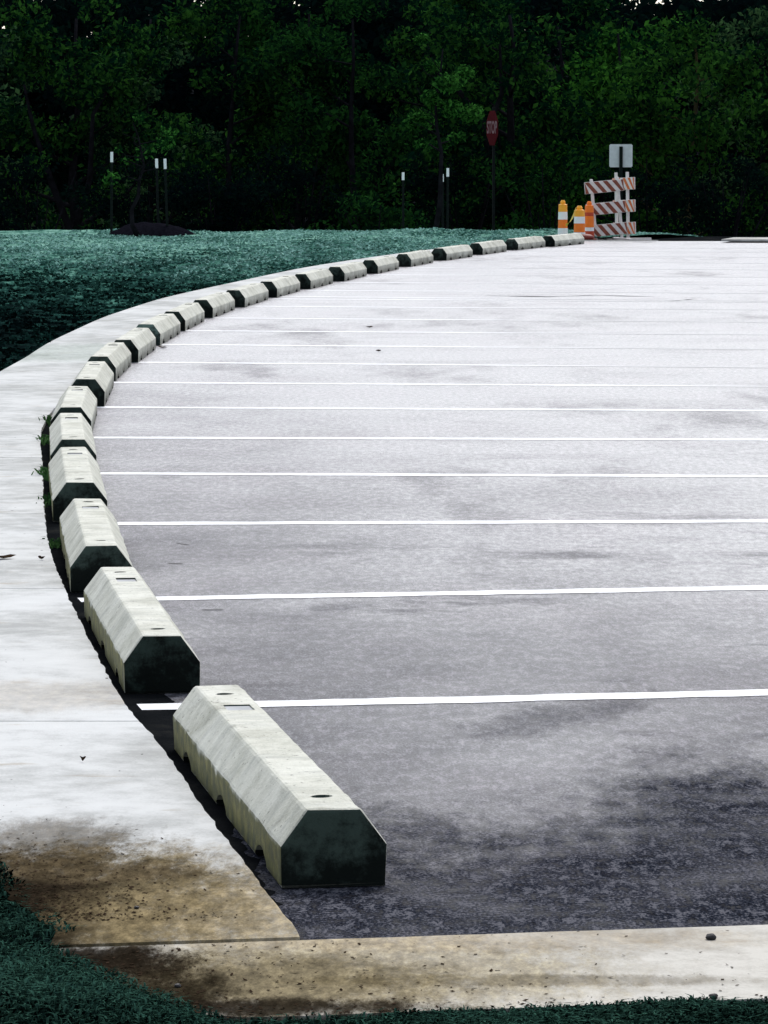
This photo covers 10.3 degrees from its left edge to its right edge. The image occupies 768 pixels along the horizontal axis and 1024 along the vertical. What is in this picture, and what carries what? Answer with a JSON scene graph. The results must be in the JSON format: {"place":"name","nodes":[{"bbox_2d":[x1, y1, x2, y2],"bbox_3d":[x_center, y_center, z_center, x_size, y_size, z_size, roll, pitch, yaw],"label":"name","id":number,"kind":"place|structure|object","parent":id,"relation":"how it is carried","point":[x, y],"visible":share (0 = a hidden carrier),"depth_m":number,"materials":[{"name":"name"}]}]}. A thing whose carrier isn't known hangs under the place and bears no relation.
{"place":"outdoors","nodes":[
{"label":"outdoors","id":0,"kind":"place"},
{"bbox_2d":[0,249,432,948],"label":"sidewalk","id":1,"kind":"structure","parent":0,"point":[64,709],"depth_m":10.06,"materials":[{"name":"concrete"}]},
{"bbox_2d":[0,554,14,557],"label":"dead leaf","id":2,"kind":"object","parent":1,"relation":"on","point":[8,555],"visible":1,"depth_m":15.28,"materials":[{"name":"brown plant"}]},
{"bbox_2d":[0,805,762,1017],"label":"leaf litter","id":3,"kind":"object","parent":1,"relation":"on","point":[179,949],"visible":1,"depth_m":7.98,"materials":[{"name":"brown plant"}]},
{"bbox_2d":[0,229,695,1023],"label":"lawn","id":4,"kind":"structure","parent":0,"point":[60,299],"depth_m":51.39,"materials":[{"name":"plant"}]},
{"bbox_2d":[100,112,178,236],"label":"sapling","id":5,"kind":"object","parent":4,"relation":"on","point":[135,231],"visible":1,"depth_m":65.76,"materials":[{"name":"green plant"}]},
{"bbox_2d":[109,222,195,236],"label":"mulch mound","id":6,"kind":"object","parent":4,"relation":"on","point":[153,229],"visible":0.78,"depth_m":67.58,"materials":[{"name":"brown soil"}]},
{"bbox_2d":[110,152,112,232],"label":"stake post","id":7,"kind":"object","parent":6,"relation":"on","point":[111,194],"visible":0.95,"depth_m":67.84,"materials":[{"name":"metal"}]},
{"bbox_2d":[155,159,159,222],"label":"stake post","id":8,"kind":"object","parent":6,"relation":"on","point":[157,188],"visible":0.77,"depth_m":68.33,"materials":[{"name":"metal"}]},
{"bbox_2d":[163,159,168,225],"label":"stake post","id":9,"kind":"object","parent":6,"relation":"on","point":[165,184],"visible":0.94,"depth_m":67.63,"materials":[{"name":"metal"}]},
{"bbox_2d":[402,172,403,228],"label":"stake post","id":10,"kind":"object","parent":4,"relation":"on","point":[402,200],"visible":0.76,"depth_m":73.79,"materials":[{"name":"metal"}]},
{"bbox_2d":[401,33,484,227],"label":"sapling","id":11,"kind":"object","parent":4,"relation":"on","point":[446,82],"visible":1,"depth_m":73.84,"materials":[{"name":"green plant"}]},
{"bbox_2d":[442,174,443,228],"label":"stake post","id":12,"kind":"object","parent":4,"relation":"on","point":[443,205],"visible":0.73,"depth_m":74.40,"materials":[{"name":"metal"}]},
{"bbox_2d":[446,168,448,228],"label":"stake post","id":13,"kind":"object","parent":4,"relation":"on","point":[447,203],"visible":0.72,"depth_m":73.39,"materials":[{"name":"metal"}]},
{"bbox_2d":[558,200,567,233],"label":"traffic tube","id":14,"kind":"object","parent":4,"relation":"on","point":[562,218],"visible":0.71,"depth_m":68.39,"materials":[{"name":"orange plastic"}]},
{"bbox_2d":[574,206,584,233],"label":"traffic tube","id":15,"kind":"object","parent":4,"relation":"on","point":[579,220],"visible":0.69,"depth_m":67.79,"materials":[{"name":"orange plastic"}]},
{"bbox_2d":[585,201,596,239],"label":"traffic tube","id":16,"kind":"object","parent":4,"relation":"on","point":[589,217],"visible":0.71,"depth_m":68.69,"materials":[{"name":"orange plastic"}]},
{"bbox_2d":[609,144,632,199],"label":"sign post","id":17,"kind":"object","parent":4,"relation":"on","point":[620,156],"visible":0.74,"depth_m":75.73,"materials":[{"name":"metal"}]},
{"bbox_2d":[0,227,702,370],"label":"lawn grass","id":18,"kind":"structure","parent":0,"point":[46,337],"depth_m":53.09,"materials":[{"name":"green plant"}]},
{"bbox_2d":[2,0,701,36],"label":"sky","id":19,"kind":"structure","parent":0,"point":[659,1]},
{"bbox_2d":[51,241,767,939],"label":"parking lot","id":20,"kind":"structure","parent":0,"point":[561,815],"depth_m":15.43,"materials":[{"name":"grey asphalt"}]},
{"bbox_2d":[49,413,96,460],"bbox_3d":[-1.495,-0.336,20.457,0.216,0.162,1.932,0,5,-5],"label":"wheel stop","id":21,"kind":"object","parent":20,"relation":"on","point":[70,429],"visible":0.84,"depth_m":20.10,"materials":[{"name":"concrete"}]},
{"bbox_2d":[50,386,96,431],"bbox_3d":[-1.657,-0.544,22.872,0.216,0.163,1.932,0,5,-3],"label":"wheel stop","id":22,"kind":"object","parent":20,"relation":"on","point":[82,400],"visible":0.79,"depth_m":22.53,"materials":[{"name":"concrete"}]},
{"bbox_2d":[48,447,107,521],"bbox_3d":[-1.298,-0.127,18.015,0.226,0.163,2.028,0,5,-5],"label":"wheel stop","id":23,"kind":"object","parent":20,"relation":"on","point":[74,472],"visible":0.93,"depth_m":17.42,"materials":[{"name":"concrete"}]},
{"bbox_2d":[71,361,113,406],"bbox_3d":[-1.752,-0.773,25.531,0.226,0.163,2.028,0,5,-2],"label":"wheel stop","id":24,"kind":"object","parent":20,"relation":"on","point":[96,378],"visible":0.76,"depth_m":24.99,"materials":[{"name":"concrete"}]},
{"bbox_2d":[59,498,132,592],"bbox_3d":[-1.040,0.107,15.293,0.216,0.163,1.932,0,5,-5],"label":"wheel stop","id":25,"kind":"object","parent":20,"relation":"on","point":[92,540],"visible":0.9,"depth_m":14.70,"materials":[{"name":"concrete"}]},
{"bbox_2d":[87,342,130,380],"bbox_3d":[-1.818,-0.995,28.116,0.216,0.162,1.932,0,5,0],"label":"wheel stop","id":26,"kind":"object","parent":20,"relation":"on","point":[115,357],"visible":0.75,"depth_m":27.79,"materials":[{"name":"concrete"}]},
{"bbox_2d":[114,328,155,361],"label":"wheel stop","id":27,"kind":"object","parent":20,"relation":"on","point":[140,343],"visible":0.74,"depth_m":30.09,"materials":[{"name":"concrete"}]},
{"bbox_2d":[84,567,199,693],"bbox_3d":[-0.729,0.335,12.649,0.216,0.162,1.932,-1,5,-7],"label":"wheel stop","id":28,"kind":"object","parent":20,"relation":"on","point":[142,641],"visible":0.97,"depth_m":11.97,"materials":[{"name":"concrete"}]},
{"bbox_2d":[136,314,179,344],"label":"wheel stop","id":29,"kind":"object","parent":20,"relation":"on","point":[163,328],"visible":0.77,"depth_m":32.69,"materials":[{"name":"concrete"}]},
{"bbox_2d":[41,418,281,905],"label":"gap soil","id":30,"kind":"structure","parent":20,"relation":"on","point":[158,724],"depth_m":11.28,"materials":[{"name":"black soil"}]},
{"bbox_2d":[31,465,48,480],"bbox_3d":[-1.526,-0.182,19.284,0.246,0.053,0.532,2,5,17],"label":"weed tuft","id":31,"kind":"object","parent":30,"relation":"on","point":[43,472],"visible":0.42,"depth_m":19.20,"materials":[{"name":"green plant"}]},
{"bbox_2d":[32,434,49,444],"bbox_3d":[-1.707,-0.366,21.502,0.181,0.040,0.428,0,5,0],"label":"weed tuft","id":32,"kind":"object","parent":30,"relation":"on","point":[45,440],"visible":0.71,"depth_m":21.46,"materials":[{"name":"green plant"}]},
{"bbox_2d":[36,492,50,506],"bbox_3d":[-1.401,-0.052,17.884,0.123,0.033,0.488,0,5,3],"label":"weed tuft","id":33,"kind":"object","parent":30,"relation":"on","point":[47,499],"visible":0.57,"depth_m":17.90,"materials":[{"name":"green plant"}]},
{"bbox_2d":[38,414,51,426],"bbox_3d":[-1.804,-0.499,23.007,0.199,0.046,0.481,0,5,0],"label":"weed tuft","id":34,"kind":"object","parent":30,"relation":"on","point":[47,420],"visible":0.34,"depth_m":23.00,"materials":[{"name":"green plant"}]},
{"bbox_2d":[42,536,61,548],"bbox_3d":[-1.229,0.113,16.009,0.146,0.026,0.584,0,5,0],"label":"weed tuft","id":35,"kind":"object","parent":30,"relation":"on","point":[52,544],"visible":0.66,"depth_m":15.99,"materials":[{"name":"green plant"}]},
{"bbox_2d":[164,303,203,330],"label":"wheel stop","id":36,"kind":"object","parent":20,"relation":"on","point":[189,315],"visible":0.8,"depth_m":35.10,"materials":[{"name":"concrete"}]},
{"bbox_2d":[193,292,234,317],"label":"wheel stop","id":37,"kind":"object","parent":20,"relation":"on","point":[216,304],"visible":0.84,"depth_m":37.64,"materials":[{"name":"concrete"}]},
{"bbox_2d":[226,283,267,306],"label":"wheel stop","id":38,"kind":"object","parent":20,"relation":"on","point":[248,295],"visible":0.89,"depth_m":40.16,"materials":[{"name":"concrete"}]},
{"bbox_2d":[173,685,386,887],"bbox_3d":[-0.259,0.594,9.636,0.226,0.163,2.028,-1,5,-9],"label":"wheel stop","id":39,"kind":"object","parent":20,"relation":"on","point":[297,817],"visible":1,"depth_m":9.07,"materials":[{"name":"concrete"}]},
{"bbox_2d":[260,275,299,297],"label":"wheel stop","id":40,"kind":"object","parent":20,"relation":"on","point":[282,286],"visible":0.88,"depth_m":42.66,"materials":[{"name":"concrete"}]},
{"bbox_2d":[295,269,332,288],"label":"wheel stop","id":41,"kind":"object","parent":20,"relation":"on","point":[311,279],"visible":0.91,"depth_m":45.01,"materials":[{"name":"concrete"}]},
{"bbox_2d":[329,262,366,280],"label":"wheel stop","id":42,"kind":"object","parent":20,"relation":"on","point":[347,271],"visible":0.94,"depth_m":47.60,"materials":[{"name":"concrete"}]},
{"bbox_2d":[363,256,398,273],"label":"wheel stop","id":43,"kind":"object","parent":20,"relation":"on","point":[382,264],"visible":0.94,"depth_m":50.37,"materials":[{"name":"concrete"}]},
{"bbox_2d":[396,250,432,266],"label":"wheel stop","id":44,"kind":"object","parent":20,"relation":"on","point":[412,258],"visible":0.97,"depth_m":53.18,"materials":[{"name":"concrete"}]},
{"bbox_2d":[78,585,767,601],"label":"stall line","id":45,"kind":"object","parent":20,"relation":"on","point":[493,592],"visible":0.91,"depth_m":14.34,"materials":[{"name":"white paint"}]},
{"bbox_2d":[94,437,767,440],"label":"stall line","id":46,"kind":"object","parent":20,"relation":"on","point":[425,438],"visible":0.98,"depth_m":21.87,"materials":[{"name":"white paint"}]},
{"bbox_2d":[97,406,767,410],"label":"stall line","id":47,"kind":"object","parent":20,"relation":"on","point":[425,408],"visible":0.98,"depth_m":24.36,"materials":[{"name":"white paint"}]},
{"bbox_2d":[100,472,767,476],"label":"stall line","id":48,"kind":"object","parent":20,"relation":"on","point":[417,474],"visible":0.98,"depth_m":19.48,"materials":[{"name":"white paint"}]},
{"bbox_2d":[114,382,767,386],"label":"stall line","id":49,"kind":"object","parent":20,"relation":"on","point":[444,384],"visible":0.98,"depth_m":26.80,"materials":[{"name":"white paint"}]},
{"bbox_2d":[117,519,767,524],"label":"stall line","id":50,"kind":"object","parent":20,"relation":"on","point":[437,522],"visible":0.98,"depth_m":17.00,"materials":[{"name":"white paint"}]},
{"bbox_2d":[131,362,767,367],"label":"stall line","id":51,"kind":"object","parent":20,"relation":"on","point":[456,364],"visible":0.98,"depth_m":29.24,"materials":[{"name":"white paint"}]},
{"bbox_2d":[431,245,472,260],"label":"wheel stop","id":52,"kind":"object","parent":20,"relation":"on","point":[450,252],"visible":0.99,"depth_m":56.06,"materials":[{"name":"concrete"}]},
{"bbox_2d":[137,689,767,709],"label":"stall line","id":53,"kind":"object","parent":20,"relation":"on","point":[511,698],"visible":0.88,"depth_m":11.59,"materials":[{"name":"white paint"}]},
{"bbox_2d":[161,344,767,349],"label":"stall line","id":54,"kind":"object","parent":20,"relation":"on","point":[461,346],"visible":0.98,"depth_m":31.86,"materials":[{"name":"white paint"}]},
{"bbox_2d":[186,330,767,334],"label":"stall line","id":55,"kind":"object","parent":20,"relation":"on","point":[490,332],"visible":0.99,"depth_m":34.23,"materials":[{"name":"white paint"}]},
{"bbox_2d":[470,240,506,254],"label":"wheel stop","id":56,"kind":"object","parent":20,"relation":"on","point":[487,247],"visible":0.94,"depth_m":58.99,"materials":[{"name":"concrete"}]},
{"bbox_2d":[261,318,731,321],"bbox_3d":[1.015,-1.650,36.671,5.300,0.001,0.149,1,5,11],"label":"stall line","id":57,"kind":"object","parent":20,"relation":"on","point":[517,320],"visible":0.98,"depth_m":36.58,"materials":[{"name":"white paint"}]},
{"bbox_2d":[280,296,740,300],"bbox_3d":[1.375,-2.090,41.785,5.300,0.001,0.149,1,5,15],"label":"stall line","id":58,"kind":"object","parent":20,"relation":"on","point":[510,298],"visible":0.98,"depth_m":41.82,"materials":[{"name":"white paint"}]},
{"bbox_2d":[255,306,767,309],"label":"stall line","id":59,"kind":"object","parent":20,"relation":"on","point":[487,307],"visible":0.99,"depth_m":39.50,"materials":[{"name":"white paint"}]},
{"bbox_2d":[505,236,544,249],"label":"wheel stop","id":60,"kind":"object","parent":20,"relation":"on","point":[525,243],"visible":0.98,"depth_m":61.67,"materials":[{"name":"concrete"}]},
{"bbox_2d":[344,282,713,284],"bbox_3d":[2.117,-2.473,46.247,5.300,0.001,0.150,1,5,11],"label":"stall line","id":61,"kind":"object","parent":20,"relation":"on","point":[528,283],"visible":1,"depth_m":46.35,"materials":[{"name":"white paint"}]},
{"bbox_2d":[316,290,767,293],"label":"stall line","id":62,"kind":"object","parent":20,"relation":"on","point":[506,291],"visible":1,"depth_m":43.82,"materials":[{"name":"white paint"}]},
{"bbox_2d":[374,274,712,276],"bbox_3d":[2.475,-2.712,49.024,5.300,0.001,0.149,1,5,12],"label":"stall line","id":63,"kind":"object","parent":20,"relation":"on","point":[554,275],"visible":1,"depth_m":49.20,"materials":[{"name":"white paint"}]},
{"bbox_2d":[543,233,583,246],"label":"wheel stop","id":64,"kind":"object","parent":20,"relation":"on","point":[563,239],"visible":1,"depth_m":63.76,"materials":[{"name":"concrete"}]},
{"bbox_2d":[487,295,650,296],"bbox_3d":[1.863,-2.154,42.534,1.683,0.001,0.574,0,5,-4],"label":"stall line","id":65,"kind":"object","parent":20,"relation":"on","point":[560,296],"visible":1,"depth_m":42.38,"materials":[{"name":"white paint"}]},
{"bbox_2d":[478,255,673,256],"bbox_3d":[3.862,-3.444,57.536,5.300,0.001,0.147,1,5,13],"label":"stall line","id":66,"kind":"object","parent":20,"relation":"on","point":[637,256],"visible":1,"depth_m":57.58,"materials":[{"name":"white paint"}]},
{"bbox_2d":[407,267,757,269],"bbox_3d":[2.869,-2.955,51.854,5.300,0.001,0.150,1,5,12],"label":"stall line","id":67,"kind":"object","parent":20,"relation":"on","point":[596,268],"visible":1,"depth_m":51.99,"materials":[{"name":"white paint"}]},
{"bbox_2d":[514,250,676,251],"bbox_3d":[4.407,-3.669,60.147,5.300,0.001,0.148,1,5,15],"label":"stall line","id":68,"kind":"object","parent":20,"relation":"on","point":[641,251],"visible":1,"depth_m":60.29,"materials":[{"name":"white paint"}]},
{"bbox_2d":[721,237,767,241],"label":"raised kerb","id":69,"kind":"structure","parent":20,"relation":"on","point":[759,239],"depth_m":65.78,"materials":[{"name":"concrete"}]},
{"bbox_2d":[152,1010,703,1023],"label":"verge","id":70,"kind":"structure","parent":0,"point":[343,1021],"depth_m":7.28,"materials":[{"name":"green plant"}]},
{"bbox_2d":[0,857,767,1023],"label":"grass","id":71,"kind":"structure","parent":70,"relation":"on","point":[83,986],"depth_m":7.33,"materials":[{"name":"green plant"}]},
{"bbox_2d":[597,236,767,240],"bbox_3d":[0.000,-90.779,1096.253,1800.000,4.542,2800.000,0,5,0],"label":"ground","id":72,"kind":"structure","parent":0,"point":[708,238],"depth_m":71.96,"materials":[{"name":"black asphalt"}]},
{"bbox_2d":[0,25,83,230],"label":"tree","id":73,"kind":"object","parent":72,"relation":"on","point":[5,85],"visible":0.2,"depth_m":109.60,"materials":[{"name":"green plant"}]},
{"bbox_2d":[0,152,107,230],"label":"shrub","id":74,"kind":"object","parent":72,"relation":"on","point":[16,173],"visible":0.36,"depth_m":93.46,"materials":[{"name":"green plant"}]},
{"bbox_2d":[0,0,189,229],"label":"tree","id":75,"kind":"object","parent":72,"relation":"on","point":[100,75],"visible":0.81,"depth_m":100.14,"materials":[{"name":"green plant"}]},
{"bbox_2d":[73,152,223,229],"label":"shrub","id":76,"kind":"object","parent":72,"relation":"on","point":[138,210],"visible":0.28,"depth_m":95.68,"materials":[{"name":"green plant"}]},
{"bbox_2d":[68,19,245,231],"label":"tree","id":77,"kind":"object","parent":72,"relation":"on","point":[155,94],"visible":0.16,"depth_m":113.08,"materials":[{"name":"green plant"}]},
{"bbox_2d":[123,0,322,231],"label":"tree","id":78,"kind":"object","parent":72,"relation":"on","point":[253,103],"visible":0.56,"depth_m":105.60,"materials":[{"name":"green plant"}]},
{"bbox_2d":[211,0,387,229],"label":"tree","id":79,"kind":"object","parent":72,"relation":"on","point":[255,25],"visible":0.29,"depth_m":111.33,"materials":[{"name":"green plant"}]},
{"bbox_2d":[300,190,430,230],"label":"shrub","id":80,"kind":"object","parent":72,"relation":"on","point":[369,207],"visible":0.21,"depth_m":89.84,"materials":[{"name":"green plant"}]},
{"bbox_2d":[247,0,484,230],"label":"tree","id":81,"kind":"object","parent":72,"relation":"on","point":[304,53],"visible":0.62,"depth_m":103.65,"materials":[{"name":"green plant"}]},
{"bbox_2d":[0,0,767,235],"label":"deep wood","id":82,"kind":"object","parent":72,"relation":"on","point":[178,96],"visible":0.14,"depth_m":124.92,"materials":[{"name":"green plant"}]},
{"bbox_2d":[58,925,767,1022],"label":"kerb strip","id":83,"kind":"object","parent":72,"relation":"on","point":[636,964],"visible":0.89,"depth_m":7.70,"materials":[{"name":"concrete"}]},
{"bbox_2d":[705,933,715,939],"bbox_3d":[0.612,0.796,7.988,0.021,0.014,0.021,0,5,0],"label":"pebble","id":84,"kind":"object","parent":83,"relation":"on","point":[711,936],"visible":1,"depth_m":7.98,"materials":[{"name":"black stone"}]},
{"bbox_2d":[709,993,717,998],"bbox_3d":[0.574,0.844,7.437,0.017,0.010,0.016,0,5,0],"label":"pebble","id":85,"kind":"object","parent":83,"relation":"on","point":[713,994],"visible":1,"depth_m":7.43,"materials":[{"name":"black stone"}]},
{"bbox_2d":[355,0,541,227],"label":"tree","id":86,"kind":"object","parent":72,"relation":"on","point":[406,38],"visible":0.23,"depth_m":114.82,"materials":[{"name":"green plant"}]},
{"bbox_2d":[401,145,527,230],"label":"shrub","id":87,"kind":"object","parent":72,"relation":"on","point":[432,178],"visible":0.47,"depth_m":94.60,"materials":[{"name":"green plant"}]},
{"bbox_2d":[486,107,497,230],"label":"stop sign","id":88,"kind":"object","parent":72,"relation":"on","point":[492,127],"visible":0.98,"depth_m":91.70,"materials":[{"name":"metal"}]},
{"bbox_2d":[383,0,609,230],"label":"tree","id":89,"kind":"object","parent":72,"relation":"on","point":[481,44],"visible":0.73,"depth_m":95.67,"materials":[{"name":"green plant"}]},
{"bbox_2d":[478,150,612,229],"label":"shrub","id":90,"kind":"object","parent":72,"relation":"on","point":[545,180],"visible":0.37,"depth_m":93.89,"materials":[{"name":"green plant"}]},
{"bbox_2d":[451,0,652,229],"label":"tree","id":91,"kind":"object","parent":72,"relation":"on","point":[593,5],"visible":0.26,"depth_m":111.26,"materials":[{"name":"green plant"}]},
{"bbox_2d":[582,234,593,239],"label":"sandbag","id":92,"kind":"object","parent":72,"relation":"on","point":[588,237],"visible":0.57,"depth_m":67.35,"materials":[{"name":"red fabric"}]},
{"bbox_2d":[584,177,631,239],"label":"barricade","id":93,"kind":"object","parent":72,"relation":"on","point":[591,187],"visible":0.86,"depth_m":69.02,"materials":[{"name":"white plastic"}]},
{"bbox_2d":[529,16,702,234],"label":"tree","id":94,"kind":"object","parent":72,"relation":"on","point":[597,86],"visible":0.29,"depth_m":107.49,"materials":[{"name":"green plant"}]},
{"bbox_2d":[584,240,657,240],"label":"kerb","id":95,"kind":"structure","parent":72,"relation":"on","point":[620,240],"depth_m":66.88,"materials":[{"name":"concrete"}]},
{"bbox_2d":[598,172,650,239],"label":"barricade","id":96,"kind":"object","parent":72,"relation":"on","point":[629,184],"visible":0.6,"depth_m":69.74,"materials":[{"name":"white plastic"}]},
{"bbox_2d":[584,154,715,235],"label":"shrub","id":97,"kind":"object","parent":72,"relation":"on","point":[664,224],"visible":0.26,"depth_m":96.45,"materials":[{"name":"green plant"}]},
{"bbox_2d":[587,9,767,235],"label":"tree","id":98,"kind":"object","parent":72,"relation":"on","point":[701,124],"visible":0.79,"depth_m":103.34,"materials":[{"name":"green plant"}]},
{"bbox_2d":[639,3,767,235],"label":"tree","id":99,"kind":"object","parent":72,"relation":"on","point":[756,12],"visible":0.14,"depth_m":111.10,"materials":[{"name":"green plant"}]}
]}

